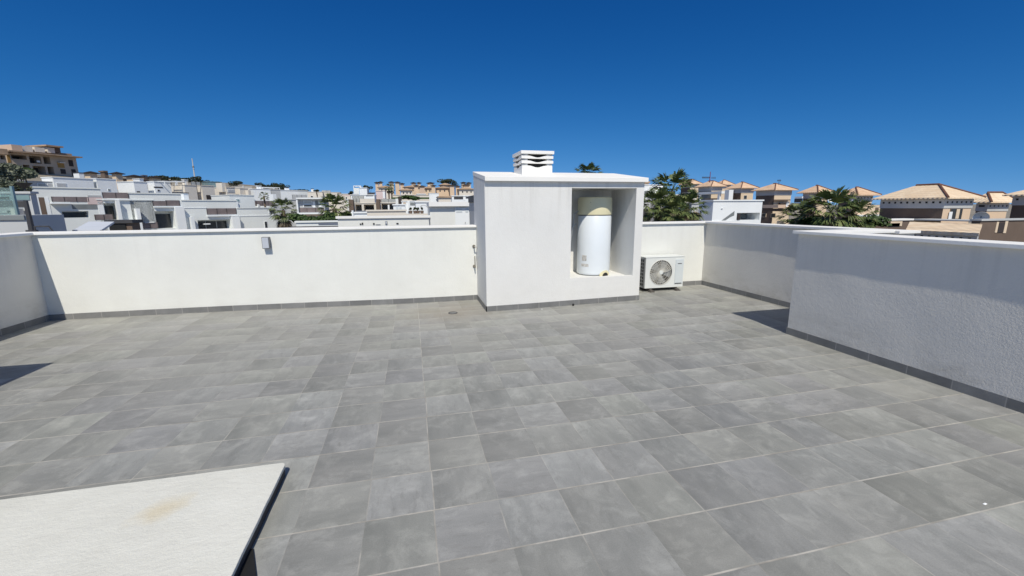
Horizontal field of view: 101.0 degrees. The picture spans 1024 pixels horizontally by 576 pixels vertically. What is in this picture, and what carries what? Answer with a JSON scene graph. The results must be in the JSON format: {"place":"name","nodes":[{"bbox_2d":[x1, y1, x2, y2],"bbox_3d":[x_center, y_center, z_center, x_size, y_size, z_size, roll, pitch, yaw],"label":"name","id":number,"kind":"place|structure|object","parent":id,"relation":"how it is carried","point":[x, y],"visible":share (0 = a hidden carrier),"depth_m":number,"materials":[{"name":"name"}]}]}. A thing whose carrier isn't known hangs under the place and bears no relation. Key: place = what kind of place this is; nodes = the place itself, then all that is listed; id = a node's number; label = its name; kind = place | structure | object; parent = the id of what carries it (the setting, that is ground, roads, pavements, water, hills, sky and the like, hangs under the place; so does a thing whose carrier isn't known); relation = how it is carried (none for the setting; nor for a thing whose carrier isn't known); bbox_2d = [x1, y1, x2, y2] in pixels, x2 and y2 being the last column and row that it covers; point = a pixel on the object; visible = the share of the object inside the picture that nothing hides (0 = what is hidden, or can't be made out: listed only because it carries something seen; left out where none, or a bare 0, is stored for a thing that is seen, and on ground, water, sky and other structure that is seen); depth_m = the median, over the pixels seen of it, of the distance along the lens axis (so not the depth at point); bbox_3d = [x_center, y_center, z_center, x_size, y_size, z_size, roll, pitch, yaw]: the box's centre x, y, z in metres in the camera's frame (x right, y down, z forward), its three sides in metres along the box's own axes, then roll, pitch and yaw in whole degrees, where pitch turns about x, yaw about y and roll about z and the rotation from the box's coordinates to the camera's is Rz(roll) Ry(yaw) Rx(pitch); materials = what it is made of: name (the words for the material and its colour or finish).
{"place":"outdoors","nodes":[
{"label":"outdoors","id":0,"kind":"place"},
{"bbox_2d":[0,285,1023,575],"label":"floor","id":1,"kind":"structure","parent":0,"point":[694,431],"depth_m":2.98,"materials":[{"name":"tile"}]},
{"bbox_2d":[0,233,49,335],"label":"parapet wall","id":2,"kind":"structure","parent":1,"relation":"on","point":[23,304],"depth_m":5.76,"materials":[{"name":"white paint"}]},
{"bbox_2d":[0,463,284,575],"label":"stone slab","id":3,"kind":"structure","parent":1,"relation":"on","point":[207,524],"depth_m":2.07,"materials":[{"name":"stone"}]},
{"bbox_2d":[15,225,477,320],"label":"parapet wall","id":4,"kind":"structure","parent":1,"relation":"on","point":[101,274],"depth_m":6.69,"materials":[{"name":"white paint"}]},
{"bbox_2d":[261,237,270,248],"bbox_3d":[-3.869,-0.712,6.639,0.104,0.180,0.089,-3,11,-13],"label":"wall lamp","id":5,"kind":"object","parent":4,"relation":"attached to","point":[266,242],"visible":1,"depth_m":6.60,"materials":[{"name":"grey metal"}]},
{"bbox_2d":[473,150,648,311],"bbox_3d":[0.773,-1.010,7.345,2.722,2.587,1.250,-3,11,-13],"label":"heater housing","id":6,"kind":"object","parent":1,"relation":"on","point":[524,212],"visible":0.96,"depth_m":6.82,"materials":[{"name":"paint"}]},
{"bbox_2d":[571,197,611,275],"bbox_3d":[1.456,-0.928,7.527,0.631,1.356,0.596,7,13,35],"label":"water heater","id":7,"kind":"object","parent":6,"relation":"on","point":[594,235],"visible":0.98,"depth_m":7.29,"materials":[{"name":"white metal"}]},
{"bbox_2d":[639,254,684,292],"bbox_3d":[2.864,-0.281,8.144,0.832,0.686,0.415,-3,11,-13],"label":"air conditioner","id":8,"kind":"object","parent":1,"relation":"on","point":[662,271],"visible":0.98,"depth_m":8.01,"materials":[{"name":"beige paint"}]},
{"bbox_2d":[639,221,708,287],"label":"parapet wall","id":9,"kind":"structure","parent":1,"relation":"on","point":[686,239],"depth_m":8.38,"materials":[{"name":"white paint"}]},
{"bbox_2d":[701,221,920,307],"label":"parapet wall","id":10,"kind":"structure","parent":1,"relation":"on","point":[755,260],"depth_m":7.30,"materials":[{"name":"white paint"}]},
{"bbox_2d":[786,229,1023,413],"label":"parapet wall","id":11,"kind":"structure","parent":1,"relation":"on","point":[946,312],"depth_m":3.90,"materials":[{"name":"white paint"}]},
{"bbox_2d":[0,0,1023,204],"label":"sky","id":12,"kind":"structure","parent":0,"point":[884,97],"materials":[{"name":"blue"}]},
{"bbox_2d":[27,173,1011,225],"bbox_3d":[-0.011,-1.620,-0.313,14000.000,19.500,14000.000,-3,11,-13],"label":"ground","id":13,"kind":"structure","parent":0,"point":[972,212],"depth_m":185.34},
{"bbox_2d":[0,149,7,163],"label":"apartment block","id":14,"kind":"structure","parent":13,"relation":"on","point":[3,152],"depth_m":93.95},
{"bbox_2d":[0,164,15,180],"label":"olive tree","id":15,"kind":"object","parent":13,"relation":"on","point":[7,172],"visible":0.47,"depth_m":39.28,"materials":[{"name":"green plant"}]},
{"bbox_2d":[0,186,19,214],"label":"glass balustrade","id":16,"kind":"object","parent":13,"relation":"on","point":[8,203],"visible":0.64,"depth_m":13.39,"materials":[{"name":"teal"}]},
{"bbox_2d":[0,177,33,190],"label":"olive tree","id":17,"kind":"object","parent":13,"relation":"on","point":[5,183],"visible":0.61,"depth_m":35.76,"materials":[{"name":"green plant"}]},
{"bbox_2d":[0,162,38,180],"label":"olive tree","id":18,"kind":"object","parent":13,"relation":"on","point":[19,171],"visible":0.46,"depth_m":48.46,"materials":[{"name":"green plant"}]},
{"bbox_2d":[14,182,32,190],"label":"tree","id":19,"kind":"object","parent":13,"relation":"on","point":[24,186],"visible":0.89,"depth_m":35.32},
{"bbox_2d":[15,191,40,214],"bbox_3d":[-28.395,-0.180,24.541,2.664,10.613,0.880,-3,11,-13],"label":"villa","id":20,"kind":"structure","parent":13,"relation":"on","point":[30,197],"depth_m":23.82,"materials":[{"name":"white paint"}]},
{"bbox_2d":[23,201,38,231],"bbox_3d":[-10.073,-1.455,8.799,0.200,0.725,0.200,-3,11,-13],"label":"leaning post","id":21,"kind":"object","parent":13,"relation":"on","point":[30,223],"visible":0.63,"depth_m":8.77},
{"bbox_2d":[0,214,66,232],"bbox_3d":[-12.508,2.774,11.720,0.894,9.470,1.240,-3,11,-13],"label":"neighbour hut","id":22,"kind":"object","parent":13,"relation":"on","point":[12,223],"visible":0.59,"depth_m":10.60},
{"bbox_2d":[17,179,52,186],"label":"villa","id":23,"kind":"object","parent":13,"relation":"on","point":[43,183],"visible":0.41,"depth_m":65.41,"materials":[{"name":"paint"}]},
{"bbox_2d":[0,144,82,176],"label":"apartment block","id":24,"kind":"structure","parent":13,"relation":"on","point":[47,160],"depth_m":104.68,"materials":[{"name":"concrete"}]},
{"bbox_2d":[40,177,94,187],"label":"villa","id":25,"kind":"object","parent":13,"relation":"on","point":[72,182],"visible":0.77,"depth_m":68.43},
{"bbox_2d":[32,186,107,230],"bbox_3d":[-51.049,-7.483,48.724,3.700,8.037,5.890,7,13,33],"label":"villa","id":26,"kind":"object","parent":13,"relation":"on","point":[77,207],"visible":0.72,"depth_m":47.95,"materials":[{"name":"paint"}]},
{"bbox_2d":[62,212,86,217],"bbox_3d":[-50.511,-8.446,48.653,0.060,0.586,2.052,7,13,33],"label":"glass door","id":27,"kind":"structure","parent":26,"relation":"in","point":[66,214],"depth_m":48.65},
{"bbox_2d":[83,171,99,177],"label":"tower house","id":28,"kind":"structure","parent":13,"relation":"on","point":[89,174],"depth_m":97.54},
{"bbox_2d":[72,222,113,230],"bbox_3d":[-13.249,-1.407,13.536,0.678,1.355,4.231,-9,14,-39],"label":"sun sail","id":29,"kind":"object","parent":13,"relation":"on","point":[95,226],"visible":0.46,"depth_m":12.99,"materials":[{"name":"fabric"}]},
{"bbox_2d":[92,178,117,198],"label":"villa","id":30,"kind":"object","parent":13,"relation":"on","point":[106,185],"visible":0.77,"depth_m":72.76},
{"bbox_2d":[108,172,123,188],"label":"tower house","id":31,"kind":"structure","parent":13,"relation":"on","point":[118,176],"depth_m":100.37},
{"bbox_2d":[104,219,142,229],"bbox_3d":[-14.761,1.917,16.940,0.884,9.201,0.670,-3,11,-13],"label":"shed","id":32,"kind":"structure","parent":13,"relation":"on","point":[133,224],"depth_m":15.87,"materials":[{"name":"black plastic"}]},
{"bbox_2d":[94,192,157,230],"bbox_3d":[-50.865,-8.109,54.375,9.880,7.975,5.815,7,13,33],"label":"villa","id":33,"kind":"object","parent":13,"relation":"on","point":[114,209],"visible":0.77,"depth_m":51.48,"materials":[{"name":"paint"}]},
{"bbox_2d":[104,206,114,218],"bbox_3d":[-49.214,-9.180,51.417,0.060,1.623,1.035,7,13,33],"label":"glass door","id":34,"kind":"structure","parent":33,"relation":"in","point":[108,209],"depth_m":51.46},
{"bbox_2d":[116,181,147,192],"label":"villa","id":35,"kind":"object","parent":13,"relation":"on","point":[133,186],"visible":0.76,"depth_m":77.51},
{"bbox_2d":[123,175,143,180],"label":"tower house","id":36,"kind":"structure","parent":13,"relation":"on","point":[130,177],"depth_m":97.88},
{"bbox_2d":[107,192,186,229],"bbox_3d":[-49.153,-8.535,57.095,9.680,8.274,5.536,7,13,33],"label":"villa","id":37,"kind":"object","parent":13,"relation":"on","point":[168,209],"visible":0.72,"depth_m":55.12,"materials":[{"name":"paint"}]},
{"bbox_2d":[155,214,171,227],"bbox_3d":[-46.340,-8.885,55.859,0.060,1.831,1.914,7,13,33],"label":"glass door","id":38,"kind":"structure","parent":37,"relation":"in","point":[164,220],"depth_m":55.99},
{"bbox_2d":[146,181,171,192],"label":"villa","id":39,"kind":"object","parent":13,"relation":"on","point":[156,187],"visible":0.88,"depth_m":80.45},
{"bbox_2d":[159,179,200,199],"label":"villa","id":40,"kind":"object","parent":13,"relation":"on","point":[191,190],"visible":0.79,"depth_m":84.08,"materials":[{"name":"paint"}]},
{"bbox_2d":[196,185,214,199],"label":"villa","id":41,"kind":"object","parent":13,"relation":"on","point":[205,192],"visible":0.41,"depth_m":86.99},
{"bbox_2d":[181,200,240,228],"bbox_3d":[-45.740,-8.836,62.068,9.880,7.965,6.985,7,13,33],"label":"villa","id":42,"kind":"object","parent":13,"relation":"on","point":[211,214],"visible":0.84,"depth_m":59.68,"materials":[{"name":"paint"}]},
{"bbox_2d":[198,221,226,228],"bbox_3d":[-43.212,-9.064,60.581,0.090,1.081,3.992,7,13,33],"label":"glass door","id":43,"kind":"structure","parent":42,"relation":"in","point":[213,224],"depth_m":60.71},
{"bbox_2d":[214,183,235,194],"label":"villa","id":44,"kind":"object","parent":13,"relation":"on","point":[221,189],"visible":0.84,"depth_m":91.32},
{"bbox_2d":[210,195,254,207],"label":"villa","id":45,"kind":"object","parent":13,"relation":"on","point":[245,201],"visible":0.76,"depth_m":73.89,"materials":[{"name":"white paint"}]},
{"bbox_2d":[235,188,250,194],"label":"villa","id":46,"kind":"object","parent":13,"relation":"on","point":[242,191],"visible":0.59,"depth_m":94.56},
{"bbox_2d":[237,207,275,227],"bbox_3d":[-42.356,-9.141,67.831,9.170,7.453,6.596,7,13,33],"label":"villa","id":47,"kind":"object","parent":13,"relation":"on","point":[256,217],"visible":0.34,"depth_m":64.40,"materials":[{"name":"white paint"}]},
{"bbox_2d":[249,187,279,200],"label":"villa","id":48,"kind":"object","parent":13,"relation":"on","point":[256,191],"visible":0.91,"depth_m":98.33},
{"bbox_2d":[255,194,276,206],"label":"villa","id":49,"kind":"object","parent":13,"relation":"on","point":[272,197],"visible":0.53,"depth_m":80.79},
{"bbox_2d":[271,189,280,199],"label":"villa","id":50,"kind":"object","parent":13,"relation":"on","point":[277,192],"visible":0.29,"depth_m":101.14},
{"bbox_2d":[267,198,298,227],"bbox_3d":[-19.448,-3.096,36.551,2.547,9.471,2.529,-3,11,-13],"label":"palm tree","id":51,"kind":"object","parent":13,"relation":"on","point":[284,222],"visible":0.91,"depth_m":35.67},
{"bbox_2d":[273,199,296,227],"bbox_3d":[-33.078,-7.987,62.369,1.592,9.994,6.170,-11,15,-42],"label":"villa","id":52,"kind":"object","parent":13,"relation":"on","point":[289,210],"visible":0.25,"depth_m":59.74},
{"bbox_2d":[280,187,289,198],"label":"villa","id":53,"kind":"object","parent":13,"relation":"on","point":[284,193],"visible":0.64,"depth_m":102.73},
{"bbox_2d":[288,213,307,222],"bbox_3d":[-17.456,-5.668,34.601,1.663,1.042,1.870,-3,11,-13],"label":"shrub","id":54,"kind":"object","parent":13,"relation":"on","point":[295,217],"visible":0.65,"depth_m":34.14,"materials":[{"name":"green plant"}]},
{"bbox_2d":[292,190,307,198],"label":"villa","id":55,"kind":"object","parent":13,"relation":"on","point":[302,193],"visible":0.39,"depth_m":105.73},
{"bbox_2d":[296,197,328,216],"bbox_3d":[-27.995,-7.328,60.550,3.475,10.930,8.780,-4,12,-19],"label":"villa","id":56,"kind":"object","parent":13,"relation":"on","point":[307,206],"visible":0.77,"depth_m":56.17,"materials":[{"name":"paint"}]},
{"bbox_2d":[289,220,337,227],"bbox_3d":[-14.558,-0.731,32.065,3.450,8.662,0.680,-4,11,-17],"label":"garden wall","id":57,"kind":"structure","parent":13,"relation":"on","point":[328,223],"depth_m":31.16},
{"bbox_2d":[304,216,324,220],"bbox_3d":[-15.967,-5.460,33.936,1.520,0.794,1.979,-8,13,-34],"label":"shrub","id":58,"kind":"object","parent":13,"relation":"on","point":[311,218],"visible":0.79,"depth_m":33.41,"materials":[{"name":"green plant"}]},
{"bbox_2d":[307,189,323,196],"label":"villa","id":59,"kind":"object","parent":13,"relation":"on","point":[312,193],"visible":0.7,"depth_m":122.21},
{"bbox_2d":[317,212,335,219],"bbox_3d":[-15.404,-5.853,34.987,1.574,0.944,1.295,-8,13,-34],"label":"shrub","id":60,"kind":"object","parent":13,"relation":"on","point":[329,216],"visible":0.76,"depth_m":34.77,"materials":[{"name":"green plant"}]},
{"bbox_2d":[322,190,340,213],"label":"villa","id":61,"kind":"object","parent":13,"relation":"on","point":[327,191],"visible":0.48,"depth_m":128.12,"materials":[{"name":"paint"}]},
{"bbox_2d":[317,193,351,219],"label":"palm tree","id":62,"kind":"object","parent":13,"relation":"on","point":[332,198],"visible":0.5,"depth_m":36.25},
{"bbox_2d":[337,194,359,215],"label":"villa","id":63,"kind":"object","parent":13,"relation":"on","point":[346,196],"visible":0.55,"depth_m":110.60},
{"bbox_2d":[351,210,366,215],"bbox_3d":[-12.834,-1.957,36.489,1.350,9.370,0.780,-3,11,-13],"label":"garden wall","id":64,"kind":"structure","parent":13,"relation":"on","point":[359,213],"depth_m":35.44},
{"bbox_2d":[353,186,368,194],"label":"roof hut","id":65,"kind":"object","parent":13,"relation":"on","point":[364,191],"visible":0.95,"depth_m":88.00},
{"bbox_2d":[346,198,376,211],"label":"villa","id":66,"kind":"object","parent":13,"relation":"on","point":[362,205],"visible":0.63,"depth_m":70.02,"materials":[{"name":"paint"}]},
{"bbox_2d":[351,192,376,202],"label":"villa","id":67,"kind":"object","parent":13,"relation":"on","point":[370,195],"visible":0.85,"depth_m":80.04,"materials":[{"name":"paint"}]},
{"bbox_2d":[376,191,385,198],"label":"roof hut","id":68,"kind":"object","parent":13,"relation":"on","point":[381,194],"visible":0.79,"depth_m":86.16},
{"bbox_2d":[336,215,429,226],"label":"neighbour roof","id":69,"kind":"structure","parent":13,"relation":"on","point":[399,220],"depth_m":22.72,"materials":[{"name":"white paint"}]},
{"bbox_2d":[377,186,391,198],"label":"house","id":70,"kind":"structure","parent":13,"relation":"on","point":[381,188],"depth_m":192.13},
{"bbox_2d":[366,209,406,215],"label":"garden wall","id":71,"kind":"structure","parent":13,"relation":"on","point":[385,212],"depth_m":34.04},
{"bbox_2d":[380,199,397,209],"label":"villa","id":72,"kind":"object","parent":13,"relation":"on","point":[385,204],"visible":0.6,"depth_m":70.78,"materials":[{"name":"paint"}]},
{"bbox_2d":[392,204,405,209],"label":"shed","id":73,"kind":"structure","parent":13,"relation":"on","point":[398,206],"depth_m":41.77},
{"bbox_2d":[399,188,413,194],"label":"house","id":74,"kind":"structure","parent":13,"relation":"on","point":[406,191],"depth_m":194.35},
{"bbox_2d":[401,201,414,213],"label":"villa","id":75,"kind":"object","parent":13,"relation":"on","point":[409,204],"visible":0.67,"depth_m":62.96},
{"bbox_2d":[391,195,429,206],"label":"villa","id":76,"kind":"object","parent":13,"relation":"on","point":[424,197],"visible":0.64,"depth_m":95.61,"materials":[{"name":"white paint"}]},
{"bbox_2d":[414,201,428,212],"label":"villa","id":77,"kind":"object","parent":13,"relation":"on","point":[418,204],"visible":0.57,"depth_m":42.29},
{"bbox_2d":[428,193,438,206],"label":"villa","id":78,"kind":"object","parent":13,"relation":"on","point":[432,197],"visible":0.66,"depth_m":107.91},
{"bbox_2d":[435,186,449,195],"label":"house","id":79,"kind":"structure","parent":13,"relation":"on","point":[443,191],"depth_m":212.62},
{"bbox_2d":[436,196,451,201],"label":"villa","id":80,"kind":"object","parent":13,"relation":"on","point":[443,198],"visible":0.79,"depth_m":58.14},
{"bbox_2d":[427,202,469,224],"bbox_3d":[-3.780,-0.193,25.708,2.256,9.877,3.450,-3,11,-13],"label":"roof hut","id":81,"kind":"object","parent":13,"relation":"on","point":[448,213],"visible":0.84,"depth_m":23.45,"materials":[{"name":"white paint"}]},
{"bbox_2d":[455,207,468,224],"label":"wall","id":82,"kind":"structure","parent":81,"relation":"in","point":[461,213],"depth_m":23.61,"materials":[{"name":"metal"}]},
{"bbox_2d":[451,195,471,201],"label":"villa","id":83,"kind":"object","parent":13,"relation":"on","point":[459,198],"visible":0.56,"depth_m":68.42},
{"bbox_2d":[457,187,473,194],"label":"house","id":84,"kind":"structure","parent":13,"relation":"on","point":[465,191],"depth_m":207.42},
{"bbox_2d":[468,195,473,224],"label":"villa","id":85,"kind":"object","parent":13,"relation":"on","point":[471,206],"visible":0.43,"depth_m":20.90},
{"bbox_2d":[576,162,601,172],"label":"palm tree","id":86,"kind":"object","parent":13,"relation":"on","point":[590,167],"visible":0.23,"depth_m":30.68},
{"bbox_2d":[644,181,662,198],"bbox_3d":[20.904,-10.631,69.981,4.238,13.262,8.170,-3,11,-13],"label":"villa","id":87,"kind":"object","parent":13,"relation":"on","point":[647,186],"visible":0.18,"depth_m":64.87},
{"bbox_2d":[643,183,680,221],"bbox_3d":[9.114,-1.655,26.995,3.102,9.909,3.072,-3,11,-13],"label":"palm tree","id":88,"kind":"object","parent":13,"relation":"on","point":[663,191],"visible":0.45,"depth_m":25.74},
{"bbox_2d":[645,167,695,220],"bbox_3d":[10.870,-2.704,29.319,3.447,11.060,3.609,-11,15,-43],"label":"palm tree","id":89,"kind":"object","parent":13,"relation":"on","point":[674,177],"visible":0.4,"depth_m":28.10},
{"bbox_2d":[650,194,692,221],"bbox_3d":[9.651,-1.182,26.157,2.702,9.276,2.822,-3,11,-13],"label":"palm tree","id":90,"kind":"object","parent":13,"relation":"on","point":[675,201],"visible":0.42,"depth_m":25.15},
{"bbox_2d":[666,188,710,220],"bbox_3d":[11.623,-1.832,28.553,2.985,9.621,3.035,-3,11,-13],"label":"palm tree","id":91,"kind":"object","parent":13,"relation":"on","point":[689,198],"visible":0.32,"depth_m":27.31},
{"bbox_2d":[677,179,702,198],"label":"terracotta house","id":92,"kind":"structure","parent":13,"relation":"on","point":[696,182],"depth_m":114.67,"materials":[{"name":"paint"}]},
{"bbox_2d":[694,180,732,199],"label":"terracotta house","id":93,"kind":"structure","parent":13,"relation":"on","point":[711,190],"depth_m":94.56,"materials":[{"name":"paint"}]},
{"bbox_2d":[720,180,734,199],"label":"terracotta house","id":94,"kind":"structure","parent":13,"relation":"on","point":[728,183],"depth_m":111.10,"materials":[{"name":"paint"}]},
{"bbox_2d":[698,200,763,222],"bbox_3d":[20.709,-3.409,40.970,5.731,10.086,2.170,-3,11,-13],"label":"villa","id":95,"kind":"object","parent":13,"relation":"on","point":[748,211],"visible":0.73,"depth_m":39.28,"materials":[{"name":"paint"}]},
{"bbox_2d":[724,181,759,199],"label":"terracotta house","id":96,"kind":"structure","parent":13,"relation":"on","point":[742,190],"depth_m":86.69,"materials":[{"name":"paint"}]},
{"bbox_2d":[751,183,798,223],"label":"terracotta house","id":97,"kind":"structure","parent":13,"relation":"on","point":[776,197],"depth_m":79.11,"materials":[{"name":"paint"}]},
{"bbox_2d":[775,199,823,224],"bbox_3d":[18.051,-1.239,27.122,2.831,8.916,3.037,-3,11,-13],"label":"palm tree","id":98,"kind":"object","parent":13,"relation":"on","point":[794,207],"visible":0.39,"depth_m":26.40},
{"bbox_2d":[786,217,827,224],"bbox_3d":[17.987,-4.030,25.529,1.619,0.756,2.354,-3,11,-13],"label":"shrub","id":99,"kind":"object","parent":13,"relation":"on","point":[807,220],"visible":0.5,"depth_m":25.15,"materials":[{"name":"green plant"}]},
{"bbox_2d":[791,185,831,217],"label":"terracotta house","id":100,"kind":"structure","parent":13,"relation":"on","point":[811,191],"depth_m":71.12,"materials":[{"name":"tile"}]},
{"bbox_2d":[792,185,865,227],"bbox_3d":[18.501,-1.198,25.127,3.686,9.608,3.659,-3,11,-13],"label":"palm tree","id":101,"kind":"object","parent":13,"relation":"on","point":[836,197],"visible":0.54,"depth_m":23.98,"materials":[{"name":"plant"}]},
{"bbox_2d":[836,186,881,227],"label":"terracotta house","id":102,"kind":"structure","parent":13,"relation":"on","point":[866,194],"depth_m":64.72,"materials":[{"name":"tile"}]},
{"bbox_2d":[833,199,885,227],"bbox_3d":[20.396,-0.927,25.636,2.636,8.849,2.791,-3,11,-13],"label":"palm tree","id":103,"kind":"object","parent":13,"relation":"on","point":[864,203],"visible":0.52,"depth_m":24.47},
{"bbox_2d":[857,215,891,227],"bbox_3d":[21.699,-4.007,25.529,1.957,0.920,1.376,0,11,0],"label":"shrub","id":104,"kind":"object","parent":13,"relation":"on","point":[882,222],"visible":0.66,"depth_m":25.20,"materials":[{"name":"green plant"}]},
{"bbox_2d":[870,218,913,229],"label":"garden wall","id":105,"kind":"structure","parent":13,"relation":"on","point":[900,223],"depth_m":31.07,"materials":[{"name":"white paint"}]},
{"bbox_2d":[872,183,985,223],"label":"terracotta house","id":106,"kind":"structure","parent":13,"relation":"on","point":[937,202],"depth_m":41.80,"materials":[{"name":"tile"}]},
{"bbox_2d":[950,208,962,218],"bbox_3d":[43.262,-7.199,41.109,1.628,1.179,0.062,-3,11,-13],"label":"window","id":107,"kind":"structure","parent":106,"relation":"in","point":[953,210],"depth_m":41.05,"materials":[{"name":"glass"}]},
{"bbox_2d":[972,212,989,218],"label":"satellite dome","id":108,"kind":"structure","parent":106,"relation":"on","point":[981,215],"depth_m":35.55,"materials":[{"name":"metal"}]},
{"bbox_2d":[906,222,981,239],"bbox_3d":[17.339,-0.896,17.422,1.484,3.531,4.227,0,11,0],"label":"tiled canopy","id":109,"kind":"object","parent":13,"relation":"on","point":[953,230],"visible":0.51,"depth_m":16.53,"materials":[{"name":"tile"}]},
{"bbox_2d":[973,191,1012,218],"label":"terracotta house","id":110,"kind":"structure","parent":13,"relation":"on","point":[994,204],"depth_m":46.83,"materials":[{"name":"paint"}]},
{"bbox_2d":[970,218,1023,241],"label":"garden wall","id":111,"kind":"structure","parent":13,"relation":"on","point":[1005,229],"depth_m":30.84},
{"bbox_2d":[1002,190,1023,217],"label":"terracotta house","id":112,"kind":"structure","parent":13,"relation":"on","point":[1017,208],"depth_m":41.31,"materials":[{"name":"paint"}]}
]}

